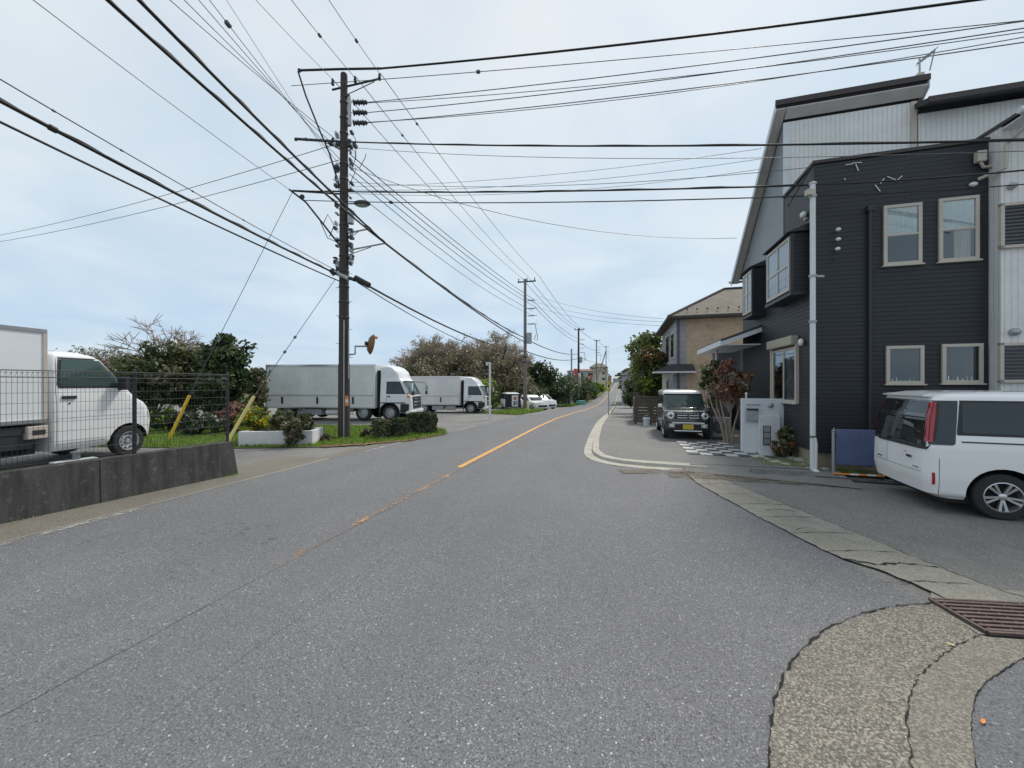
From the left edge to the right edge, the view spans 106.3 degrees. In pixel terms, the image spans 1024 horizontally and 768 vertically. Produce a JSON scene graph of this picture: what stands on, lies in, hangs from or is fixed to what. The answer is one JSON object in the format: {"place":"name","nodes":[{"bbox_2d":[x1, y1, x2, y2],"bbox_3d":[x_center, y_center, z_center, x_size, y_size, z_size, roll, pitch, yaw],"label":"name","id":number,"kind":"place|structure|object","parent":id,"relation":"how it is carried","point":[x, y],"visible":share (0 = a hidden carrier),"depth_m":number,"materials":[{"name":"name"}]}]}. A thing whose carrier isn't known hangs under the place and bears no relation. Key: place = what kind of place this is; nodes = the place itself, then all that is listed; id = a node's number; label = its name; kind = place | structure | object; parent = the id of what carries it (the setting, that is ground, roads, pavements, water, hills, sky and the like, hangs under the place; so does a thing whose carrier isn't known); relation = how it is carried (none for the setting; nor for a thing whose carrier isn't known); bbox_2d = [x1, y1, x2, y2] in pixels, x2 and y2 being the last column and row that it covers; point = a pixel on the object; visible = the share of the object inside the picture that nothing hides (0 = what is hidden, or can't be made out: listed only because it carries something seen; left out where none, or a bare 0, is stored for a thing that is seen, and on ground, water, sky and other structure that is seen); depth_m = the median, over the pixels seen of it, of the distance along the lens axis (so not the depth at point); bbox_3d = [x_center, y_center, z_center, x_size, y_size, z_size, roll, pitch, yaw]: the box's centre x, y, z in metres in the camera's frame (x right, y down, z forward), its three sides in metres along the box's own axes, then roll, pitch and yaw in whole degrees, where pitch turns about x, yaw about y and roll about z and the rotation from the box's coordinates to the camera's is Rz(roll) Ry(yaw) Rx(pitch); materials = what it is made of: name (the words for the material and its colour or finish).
{"place":"outdoors","nodes":[
{"label":"outdoors","id":0,"kind":"place"},
{"bbox_2d":[0,446,168,470],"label":"raised lot","id":1,"kind":"structure","parent":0,"point":[34,459],"depth_m":7.05,"materials":[{"name":"concrete"}]},
{"bbox_2d":[0,324,149,458],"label":"kei truck","id":2,"kind":"object","parent":1,"relation":"on","point":[23,348],"visible":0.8,"depth_m":6.22,"materials":[{"name":"white metal"}]},
{"bbox_2d":[97,434,221,447],"bbox_3d":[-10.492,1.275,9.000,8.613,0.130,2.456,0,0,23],"label":"bank grass","id":3,"kind":"structure","parent":1,"relation":"on","point":[177,442],"depth_m":8.44,"materials":[{"name":"green plant"}]},
{"bbox_2d":[146,421,446,447],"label":"verge","id":4,"kind":"structure","parent":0,"point":[301,445],"depth_m":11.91,"materials":[{"name":"green plant"}]},
{"bbox_2d":[68,345,130,367],"bbox_3d":[-24.701,-0.163,22.460,6.619,4.330,5.060,0,0,37],"label":"bare tree","id":5,"kind":"object","parent":4,"relation":"on","point":[97,355],"visible":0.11,"depth_m":21.57,"materials":[{"name":"grey plant"}]},
{"bbox_2d":[108,340,192,412],"bbox_3d":[-16.456,0.021,17.589,3.048,4.084,2.664,0,0,0],"label":"tree","id":6,"kind":"object","parent":4,"relation":"on","point":[152,356],"visible":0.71,"depth_m":17.02,"materials":[{"name":"green plant"}]},
{"bbox_2d":[98,314,239,409],"bbox_3d":[-17.265,-0.880,19.893,5.590,5.776,4.988,0,0,27],"label":"bare tree","id":7,"kind":"object","parent":4,"relation":"on","point":[157,339],"visible":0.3,"depth_m":19.77,"materials":[{"name":"grey plant"}]},
{"bbox_2d":[149,405,195,431],"bbox_3d":[-13.810,1.460,15.428,1.865,1.229,1.462,0,0,-34],"label":"bush","id":8,"kind":"object","parent":4,"relation":"on","point":[164,418],"visible":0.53,"depth_m":15.27,"materials":[{"name":"green plant"}]},
{"bbox_2d":[158,339,206,415],"bbox_3d":[-15.584,-0.001,18.650,2.678,4.128,2.991,0,0,30],"label":"tree","id":9,"kind":"object","parent":4,"relation":"on","point":[184,361],"visible":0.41,"depth_m":17.89,"materials":[{"name":"green plant"}]},
{"bbox_2d":[176,411,221,435],"bbox_3d":[-11.904,1.557,14.555,1.399,1.003,1.265,0,0,30],"label":"bush","id":10,"kind":"object","parent":4,"relation":"on","point":[207,423],"visible":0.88,"depth_m":14.42,"materials":[{"name":"green plant"}]},
{"bbox_2d":[186,332,258,426],"bbox_3d":[-12.847,-0.110,16.999,2.636,4.345,2.750,0,0,0],"label":"tree","id":11,"kind":"object","parent":4,"relation":"on","point":[226,355],"visible":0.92,"depth_m":16.64,"materials":[{"name":"green plant"}]},
{"bbox_2d":[214,400,252,432],"bbox_3d":[-11.008,1.366,15.383,1.522,1.411,1.349,0,0,21],"label":"bush","id":12,"kind":"object","parent":4,"relation":"on","point":[235,407],"visible":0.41,"depth_m":15.16,"materials":[{"name":"pink plant"}]},
{"bbox_2d":[246,366,271,411],"bbox_3d":[-11.974,0.630,18.180,1.123,2.955,1.035,0,0,0],"label":"ivy stump","id":13,"kind":"object","parent":4,"relation":"on","point":[261,396],"visible":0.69,"depth_m":18.07,"materials":[{"name":"green plant"}]},
{"bbox_2d":[238,427,322,445],"bbox_3d":[-7.520,1.720,12.611,2.170,0.460,1.020,0,0,-8],"label":"planter","id":14,"kind":"object","parent":4,"relation":"on","point":[261,436],"visible":0.59,"depth_m":12.09,"materials":[{"name":"white concrete"}]},
{"bbox_2d":[232,405,272,430],"bbox_3d":[-8.555,1.208,12.754,1.438,1.016,1.079,0,0,-18],"label":"bush","id":15,"kind":"object","parent":14,"relation":"in","point":[255,419],"visible":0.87,"depth_m":12.57,"materials":[{"name":"yellow plant"}]},
{"bbox_2d":[268,408,295,430],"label":"bush","id":16,"kind":"object","parent":14,"relation":"in","point":[278,418],"visible":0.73,"depth_m":12.49,"materials":[{"name":"green plant"}]},
{"bbox_2d":[279,418,309,444],"bbox_3d":[-6.803,1.552,11.960,0.777,1.010,0.736,0,0,24],"label":"bush","id":17,"kind":"object","parent":14,"relation":"in","point":[291,430],"visible":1,"depth_m":11.89,"materials":[{"name":"green plant"}]},
{"bbox_2d":[289,67,383,438],"bbox_3d":[-6.268,-4.644,13.696,3.463,13.389,0.791,0,0,0],"label":"utility pole","id":18,"kind":"object","parent":4,"relation":"on","point":[344,245],"visible":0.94,"depth_m":13.66,"materials":[{"name":"concrete"}]},
{"bbox_2d":[0,98,336,273],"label":"overhead cable","id":19,"kind":"object","parent":18,"relation":"attached to","point":[52,128],"visible":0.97,"depth_m":7.07,"materials":[{"name":"black plastic"}]},
{"bbox_2d":[0,79,336,270],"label":"overhead cable","id":20,"kind":"object","parent":18,"relation":"attached to","point":[54,111],"visible":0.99,"depth_m":6.98,"materials":[{"name":"black rubber"}]},
{"bbox_2d":[0,121,339,281],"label":"overhead cable","id":21,"kind":"object","parent":18,"relation":"attached to","point":[65,153],"visible":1,"depth_m":7.34,"materials":[{"name":"black plastic"}]},
{"bbox_2d":[105,0,367,229],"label":"overhead cable","id":22,"kind":"object","parent":18,"relation":"attached to","point":[164,50],"visible":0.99,"depth_m":7.16,"materials":[{"name":"black plastic"}]},
{"bbox_2d":[137,0,385,243],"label":"overhead cable","id":23,"kind":"object","parent":18,"relation":"attached to","point":[195,56],"visible":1,"depth_m":7.33,"materials":[{"name":"black plastic"}]},
{"bbox_2d":[370,286,523,351],"bbox_3d":[-2.108,-3.242,25.449,0.080,0.874,24.796,0,0,15],"label":"overhead cable","id":24,"kind":"object","parent":18,"relation":"attached to","point":[385,295],"visible":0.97,"depth_m":18.42,"materials":[{"name":"black plastic"}]},
{"bbox_2d":[293,184,808,192],"bbox_3d":[-0.607,-5.675,11.130,15.405,2.574,0.042,0,0,20],"label":"overhead cable","id":25,"kind":"object","parent":18,"relation":"attached to","point":[708,187],"visible":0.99,"depth_m":10.27,"materials":[{"name":"black plastic"}]},
{"bbox_2d":[305,195,803,203],"bbox_3d":[-0.415,-5.373,11.130,14.989,2.441,0.100,0,0,21],"label":"overhead cable","id":26,"kind":"object","parent":18,"relation":"attached to","point":[390,202],"visible":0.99,"depth_m":10.28,"materials":[{"name":"black plastic"}]},
{"bbox_2d":[356,167,806,186],"bbox_3d":[0.532,-6.169,11.400,13.668,2.210,0.014,0,0,21],"label":"overhead cable","id":27,"kind":"object","parent":18,"relation":"attached to","point":[589,184],"visible":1,"depth_m":10.80,"materials":[{"name":"black rubber"}]},
{"bbox_2d":[291,20,1023,85],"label":"overhead cable","id":28,"kind":"object","parent":18,"relation":"attached to","point":[478,71],"visible":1,"depth_m":11.19,"materials":[{"name":"black rubber"}]},
{"bbox_2d":[298,138,1023,146],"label":"overhead cable","id":29,"kind":"object","parent":18,"relation":"attached to","point":[863,143],"visible":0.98,"depth_m":8.44,"materials":[{"name":"black plastic"}]},
{"bbox_2d":[381,0,982,69],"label":"overhead cable","id":30,"kind":"object","parent":18,"relation":"attached to","point":[735,31],"visible":1,"depth_m":11.09,"materials":[{"name":"black plastic"}]},
{"bbox_2d":[350,147,1023,158],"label":"overhead cable","id":31,"kind":"object","parent":18,"relation":"attached to","point":[722,158],"visible":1,"depth_m":8.71,"materials":[{"name":"black rubber"}]},
{"bbox_2d":[367,21,1023,102],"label":"overhead cable","id":32,"kind":"object","parent":18,"relation":"attached to","point":[714,63],"visible":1,"depth_m":10.91,"materials":[{"name":"black rubber"}]},
{"bbox_2d":[367,28,1023,112],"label":"overhead cable","id":33,"kind":"object","parent":18,"relation":"attached to","point":[715,73],"visible":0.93,"depth_m":10.96,"materials":[{"name":"black rubber"}]},
{"bbox_2d":[367,42,1023,122],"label":"overhead cable","id":34,"kind":"object","parent":18,"relation":"attached to","point":[714,85],"visible":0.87,"depth_m":11.03,"materials":[{"name":"black rubber"}]},
{"bbox_2d":[370,32,1023,102],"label":"overhead cable","id":35,"kind":"object","parent":18,"relation":"attached to","point":[714,72],"visible":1,"depth_m":10.68,"materials":[{"name":"black rubber"}]},
{"bbox_2d":[374,37,1023,121],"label":"overhead cable","id":36,"kind":"object","parent":18,"relation":"attached to","point":[716,86],"visible":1,"depth_m":10.67,"materials":[{"name":"black rubber"}]},
{"bbox_2d":[370,419,391,438],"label":"clipped hedge","id":37,"kind":"object","parent":4,"relation":"on","point":[381,428],"visible":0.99,"depth_m":13.59,"materials":[{"name":"green plant"}]},
{"bbox_2d":[390,417,408,437],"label":"clipped hedge","id":38,"kind":"object","parent":4,"relation":"on","point":[399,427],"visible":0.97,"depth_m":13.92,"materials":[{"name":"green plant"}]},
{"bbox_2d":[406,411,437,433],"bbox_3d":[-3.572,1.541,15.201,1.230,0.911,0.757,0,0,16],"label":"clipped hedge","id":39,"kind":"object","parent":4,"relation":"on","point":[421,422],"visible":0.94,"depth_m":14.95,"materials":[{"name":"green plant"}]},
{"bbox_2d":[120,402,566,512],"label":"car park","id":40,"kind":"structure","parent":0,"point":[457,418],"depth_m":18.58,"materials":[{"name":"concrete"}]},
{"bbox_2d":[266,364,427,420],"bbox_3d":[-9.110,0.524,21.553,8.135,3.131,2.660,0,0,4],"label":"box truck","id":41,"kind":"object","parent":40,"relation":"on","point":[386,392],"visible":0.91,"depth_m":20.47,"materials":[{"name":"metal"}]},
{"bbox_2d":[410,376,493,412],"bbox_3d":[-4.827,0.899,30.004,6.535,2.981,2.660,0,0,7],"label":"box truck","id":42,"kind":"object","parent":40,"relation":"on","point":[470,394],"visible":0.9,"depth_m":28.87,"materials":[{"name":"metal"}]},
{"bbox_2d":[476,376,502,411],"bbox_3d":[-2.268,0.879,33.081,2.990,3.223,2.859,0,0,-32],"label":"bush","id":43,"kind":"object","parent":40,"relation":"on","point":[494,401],"visible":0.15,"depth_m":32.77,"materials":[{"name":"green plant"}]},
{"bbox_2d":[3,382,890,542],"bbox_3d":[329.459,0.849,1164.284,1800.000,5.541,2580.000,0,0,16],"label":"ground","id":44,"kind":"structure","parent":0,"point":[602,393],"depth_m":9.42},
{"bbox_2d":[0,441,237,523],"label":"retaining wall","id":45,"kind":"structure","parent":44,"relation":"on","point":[31,491],"depth_m":6.34,"materials":[{"name":"concrete"}]},
{"bbox_2d":[0,369,228,468],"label":"fence","id":46,"kind":"object","parent":45,"relation":"on","point":[134,378],"visible":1,"depth_m":6.74,"materials":[{"name":"metal"}]},
{"bbox_2d":[389,333,455,375],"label":"bare tree","id":47,"kind":"object","parent":44,"relation":"on","point":[424,348],"visible":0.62,"depth_m":45.45,"materials":[{"name":"grey plant"}]},
{"bbox_2d":[415,353,466,376],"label":"tree","id":48,"kind":"object","parent":44,"relation":"on","point":[426,369],"visible":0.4,"depth_m":43.61,"materials":[{"name":"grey plant"}]},
{"bbox_2d":[414,332,486,376],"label":"bare tree","id":49,"kind":"object","parent":44,"relation":"on","point":[458,350],"visible":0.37,"depth_m":45.55,"materials":[{"name":"brown plant"}]},
{"bbox_2d":[436,350,486,377],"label":"tree","id":50,"kind":"object","parent":44,"relation":"on","point":[453,365],"visible":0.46,"depth_m":44.52,"materials":[{"name":"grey plant"}]},
{"bbox_2d":[441,329,514,371],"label":"bare tree","id":51,"kind":"object","parent":44,"relation":"on","point":[497,338],"visible":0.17,"depth_m":49.31,"materials":[{"name":"brown plant"}]},
{"bbox_2d":[463,344,517,396],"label":"tree","id":52,"kind":"object","parent":44,"relation":"on","point":[481,374],"visible":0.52,"depth_m":42.76,"materials":[{"name":"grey plant"}]},
{"bbox_2d":[477,337,534,380],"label":"bare tree","id":53,"kind":"object","parent":44,"relation":"on","point":[516,359],"visible":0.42,"depth_m":44.66,"materials":[{"name":"brown plant"}]},
{"bbox_2d":[494,357,538,404],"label":"tree","id":54,"kind":"object","parent":44,"relation":"on","point":[513,381],"visible":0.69,"depth_m":41.92,"materials":[{"name":"green plant"}]},
{"bbox_2d":[518,277,537,407],"bbox_3d":[1.508,-3.856,37.242,2.028,12.974,0.600,0,0,16],"label":"utility pole","id":55,"kind":"object","parent":44,"relation":"on","point":[527,338],"visible":0.98,"depth_m":37.26,"materials":[{"name":"concrete"}]},
{"bbox_2d":[385,243,523,341],"bbox_3d":[-1.636,-4.529,25.449,0.076,0.908,24.559,0,0,13],"label":"overhead cable","id":56,"kind":"object","parent":55,"relation":"attached to","point":[403,257],"visible":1,"depth_m":17.87,"materials":[{"name":"black plastic"}]},
{"bbox_2d":[519,359,559,389],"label":"tree","id":57,"kind":"object","parent":44,"relation":"on","point":[540,373],"visible":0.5,"depth_m":46.95,"materials":[{"name":"green plant"}]},
{"bbox_2d":[549,378,575,406],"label":"tree","id":58,"kind":"object","parent":44,"relation":"on","point":[568,393],"visible":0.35,"depth_m":52.36,"materials":[{"name":"green plant"}]},
{"bbox_2d":[621,376,643,407],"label":"tree","id":59,"kind":"object","parent":44,"relation":"on","point":[627,397],"visible":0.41,"depth_m":45.50,"materials":[{"name":"green plant"}]},
{"bbox_2d":[624,330,661,410],"bbox_3d":[10.839,-0.941,30.941,3.710,6.885,3.819,0,0,0],"label":"tree","id":60,"kind":"object","parent":44,"relation":"on","point":[652,340],"visible":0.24,"depth_m":30.66,"materials":[{"name":"green plant"}]},
{"bbox_2d":[625,344,667,413],"bbox_3d":[9.133,-0.212,25.448,3.118,5.014,3.209,0,0,0],"label":"tree","id":61,"kind":"object","parent":44,"relation":"on","point":[649,361],"visible":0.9,"depth_m":25.04,"materials":[{"name":"green plant"}]},
{"bbox_2d":[696,359,722,439],"bbox_3d":[6.782,0.579,13.046,0.826,2.844,0.911,0,0,-35],"label":"shrub","id":62,"kind":"object","parent":44,"relation":"on","point":[707,377],"visible":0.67,"depth_m":12.96,"materials":[{"name":"green plant"}]},
{"bbox_2d":[839,469,882,474],"bbox_3d":[7.460,1.895,8.731,1.760,0.001,3.745,0,0,-40],"label":"planting bed","id":63,"kind":"object","parent":44,"relation":"on","point":[867,472],"visible":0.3,"depth_m":8.32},
{"bbox_2d":[804,181,823,471],"bbox_3d":[6.659,-1.225,8.404,0.400,6.450,0.242,0,0,0],"label":"service pole","id":64,"kind":"object","parent":63,"relation":"on","point":[810,193],"visible":0.84,"depth_m":8.40,"materials":[{"name":"metal"}]},
{"bbox_2d":[816,169,1023,185],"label":"overhead cable","id":65,"kind":"object","parent":64,"relation":"attached to","point":[923,178],"visible":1,"depth_m":7.54,"materials":[{"name":"black plastic"}]},
{"bbox_2d":[833,428,879,473],"bbox_3d":[7.345,1.450,8.182,0.838,1.000,0.068,0,0,16],"label":"blue signboard","id":66,"kind":"object","parent":63,"relation":"on","point":[854,447],"visible":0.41,"depth_m":8.16},
{"bbox_2d":[0,382,1023,767],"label":"road","id":67,"kind":"structure","parent":0,"point":[550,594],"depth_m":3.22,"materials":[{"name":"grey asphalt"}]},
{"bbox_2d":[0,442,393,542],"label":"gutter","id":68,"kind":"object","parent":67,"relation":"on","point":[13,530],"visible":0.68,"depth_m":6.47,"materials":[{"name":"concrete"}]},
{"bbox_2d":[457,387,613,466],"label":"line","id":69,"kind":"object","parent":67,"relation":"on","point":[479,456],"visible":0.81,"depth_m":12.34,"materials":[{"name":"orange paint"}]},
{"bbox_2d":[584,389,707,472],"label":"kerb","id":70,"kind":"structure","parent":67,"relation":"on","point":[592,451],"depth_m":9.56,"materials":[{"name":"concrete"}]},
{"bbox_2d":[693,475,1023,767],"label":"crack","id":71,"kind":"object","parent":67,"relation":"on","point":[781,685],"visible":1,"depth_m":2.82,"materials":[{"name":"black asphalt"}]},
{"bbox_2d":[769,603,976,767],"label":"apron","id":72,"kind":"object","parent":67,"relation":"on","point":[842,698],"visible":1,"depth_m":2.45,"materials":[{"name":"concrete"}]},
{"bbox_2d":[906,636,1023,767],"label":"apron band","id":73,"kind":"object","parent":67,"relation":"on","point":[945,689],"visible":1,"depth_m":2.36,"materials":[{"name":"concrete"}]},
{"bbox_2d":[0,0,1023,381],"label":"sky","id":74,"kind":"structure","parent":0,"point":[82,285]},
{"bbox_2d":[483,408,544,414],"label":"verge grass","id":75,"kind":"structure","parent":0,"point":[517,411],"depth_m":29.63,"materials":[{"name":"green plant"}]},
{"bbox_2d":[645,407,740,445],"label":"forecourt","id":76,"kind":"structure","parent":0,"point":[719,439],"depth_m":13.12,"materials":[{"name":"concrete"}]},
{"bbox_2d":[652,286,742,409],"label":"brown house","id":77,"kind":"structure","parent":76,"relation":"on","point":[687,332],"depth_m":20.57,"materials":[{"name":"beige brick"}]},
{"bbox_2d":[706,357,755,444],"bbox_3d":[6.938,0.552,12.186,1.362,2.811,1.163,0,0,0],"label":"red shrub tree","id":78,"kind":"object","parent":76,"relation":"on","point":[722,389],"visible":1,"depth_m":12.15,"materials":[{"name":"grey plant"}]},
{"bbox_2d":[697,73,992,470],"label":"black house","id":79,"kind":"structure","parent":76,"relation":"on","point":[902,294],"depth_m":8.54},
{"bbox_2d":[740,260,765,319],"bbox_3d":[7.597,-2.925,12.166,0.441,1.650,1.070,0,0,16],"label":"bay window","id":80,"kind":"structure","parent":79,"relation":"in","point":[754,275],"depth_m":11.74,"materials":[{"name":"black"}]},
{"bbox_2d":[772,346,797,404],"bbox_3d":[7.249,-0.215,10.264,0.080,1.450,1.610,0,0,16],"label":"window frame","id":81,"kind":"structure","parent":79,"relation":"in","point":[783,360],"depth_m":10.22,"materials":[{"name":"beige metal"}]},
{"bbox_2d":[763,223,808,307],"bbox_3d":[6.929,-2.925,9.804,0.441,1.650,1.720,0,0,16],"label":"bay window","id":82,"kind":"structure","parent":79,"relation":"in","point":[787,259],"depth_m":9.27,"materials":[{"name":"black"}]},
{"bbox_2d":[881,202,924,267],"bbox_3d":[8.377,-3.196,8.230,0.728,1.327,0.080,0,0,16],"label":"window frame","id":83,"kind":"structure","parent":79,"relation":"in","point":[902,223],"depth_m":8.25,"materials":[{"name":"white metal"}]},
{"bbox_2d":[884,345,926,384],"bbox_3d":[8.414,-0.395,8.219,0.715,0.851,0.080,0,0,16],"label":"window frame","id":84,"kind":"structure","parent":79,"relation":"in","point":[904,365],"depth_m":8.24,"materials":[{"name":"beige metal"}]},
{"bbox_2d":[936,195,982,263],"bbox_3d":[9.285,-3.210,7.973,0.718,1.357,0.080,0,0,16],"label":"window frame","id":85,"kind":"structure","parent":79,"relation":"in","point":[958,217],"depth_m":7.99,"materials":[{"name":"white metal"}]},
{"bbox_2d":[939,343,986,384],"bbox_3d":[9.339,-0.409,7.957,0.726,0.852,0.080,0,0,16],"label":"window frame","id":86,"kind":"structure","parent":79,"relation":"in","point":[961,364],"depth_m":7.98,"materials":[{"name":"beige metal"}]},
{"bbox_2d":[599,389,822,469],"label":"pavement","id":87,"kind":"structure","parent":0,"point":[623,435],"depth_m":11.93,"materials":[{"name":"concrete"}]},
{"bbox_2d":[633,396,657,423],"bbox_3d":[7.027,1.270,19.398,1.680,1.360,2.620,0,0,16],"label":"plank fence","id":88,"kind":"object","parent":87,"relation":"on","point":[640,404],"visible":0.6,"depth_m":18.27,"materials":[{"name":"brown wood"}]},
{"bbox_2d":[656,389,710,438],"bbox_3d":[6.355,1.044,14.481,1.770,1.669,3.420,0,0,16],"label":"car","id":89,"kind":"object","parent":87,"relation":"on","point":[682,411],"visible":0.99,"depth_m":13.28,"materials":[{"name":"black metal"}]},
{"bbox_2d":[676,441,787,458],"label":"chequered paving","id":90,"kind":"structure","parent":87,"relation":"on","point":[708,448],"depth_m":10.75,"materials":[{"name":"white tile"}]},
{"bbox_2d":[741,393,783,453],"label":"gate wall","id":91,"kind":"structure","parent":87,"relation":"on","point":[762,422],"depth_m":10.40,"materials":[{"name":"white paint"}]},
{"bbox_2d":[770,438,797,457],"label":"shrub","id":92,"kind":"object","parent":87,"relation":"on","point":[787,447],"visible":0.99,"depth_m":9.65,"materials":[{"name":"green plant"}]},
{"bbox_2d":[677,471,1023,639],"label":"side street","id":93,"kind":"structure","parent":0,"point":[966,540],"depth_m":5.27,"materials":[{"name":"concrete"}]},
{"bbox_2d":[684,463,861,488],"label":"ramp","id":94,"kind":"structure","parent":93,"relation":"on","point":[735,470],"depth_m":8.15,"materials":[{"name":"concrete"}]},
{"bbox_2d":[681,469,1023,601],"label":"side gutter","id":95,"kind":"object","parent":93,"relation":"on","point":[818,534],"visible":0.98,"depth_m":4.62,"materials":[{"name":"concrete"}]},
{"bbox_2d":[874,390,1023,519],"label":"minivan","id":96,"kind":"object","parent":93,"relation":"on","point":[961,446],"visible":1,"depth_m":5.69,"materials":[{"name":"white metal"}]},
{"bbox_2d":[931,590,1023,633],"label":"grate surround","id":97,"kind":"object","parent":93,"relation":"on","point":[979,595],"visible":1,"depth_m":3.51,"materials":[{"name":"concrete"}]},
{"bbox_2d":[928,597,1023,636],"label":"drain grate","id":98,"kind":"object","parent":97,"relation":"on","point":[997,618],"visible":1,"depth_m":3.21,"materials":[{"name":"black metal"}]},
{"bbox_2d":[971,659,1023,767],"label":"patched asphalt","id":99,"kind":"structure","parent":93,"relation":"on","point":[998,738],"depth_m":2.21,"materials":[{"name":"grey asphalt"}]},
{"bbox_2d":[915,81,1023,389],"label":"grey house","id":100,"kind":"structure","parent":0,"point":[995,112],"depth_m":7.67,"materials":[{"name":"grey metal"}]},
{"bbox_2d":[997,342,1023,382],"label":"window frame","id":101,"kind":"structure","parent":100,"relation":"in","point":[1010,356],"depth_m":7.55,"materials":[{"name":"white metal"}]},
{"bbox_2d":[998,201,1023,248],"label":"window frame","id":102,"kind":"structure","parent":100,"relation":"in","point":[1011,214],"depth_m":7.55,"materials":[{"name":"white metal"}]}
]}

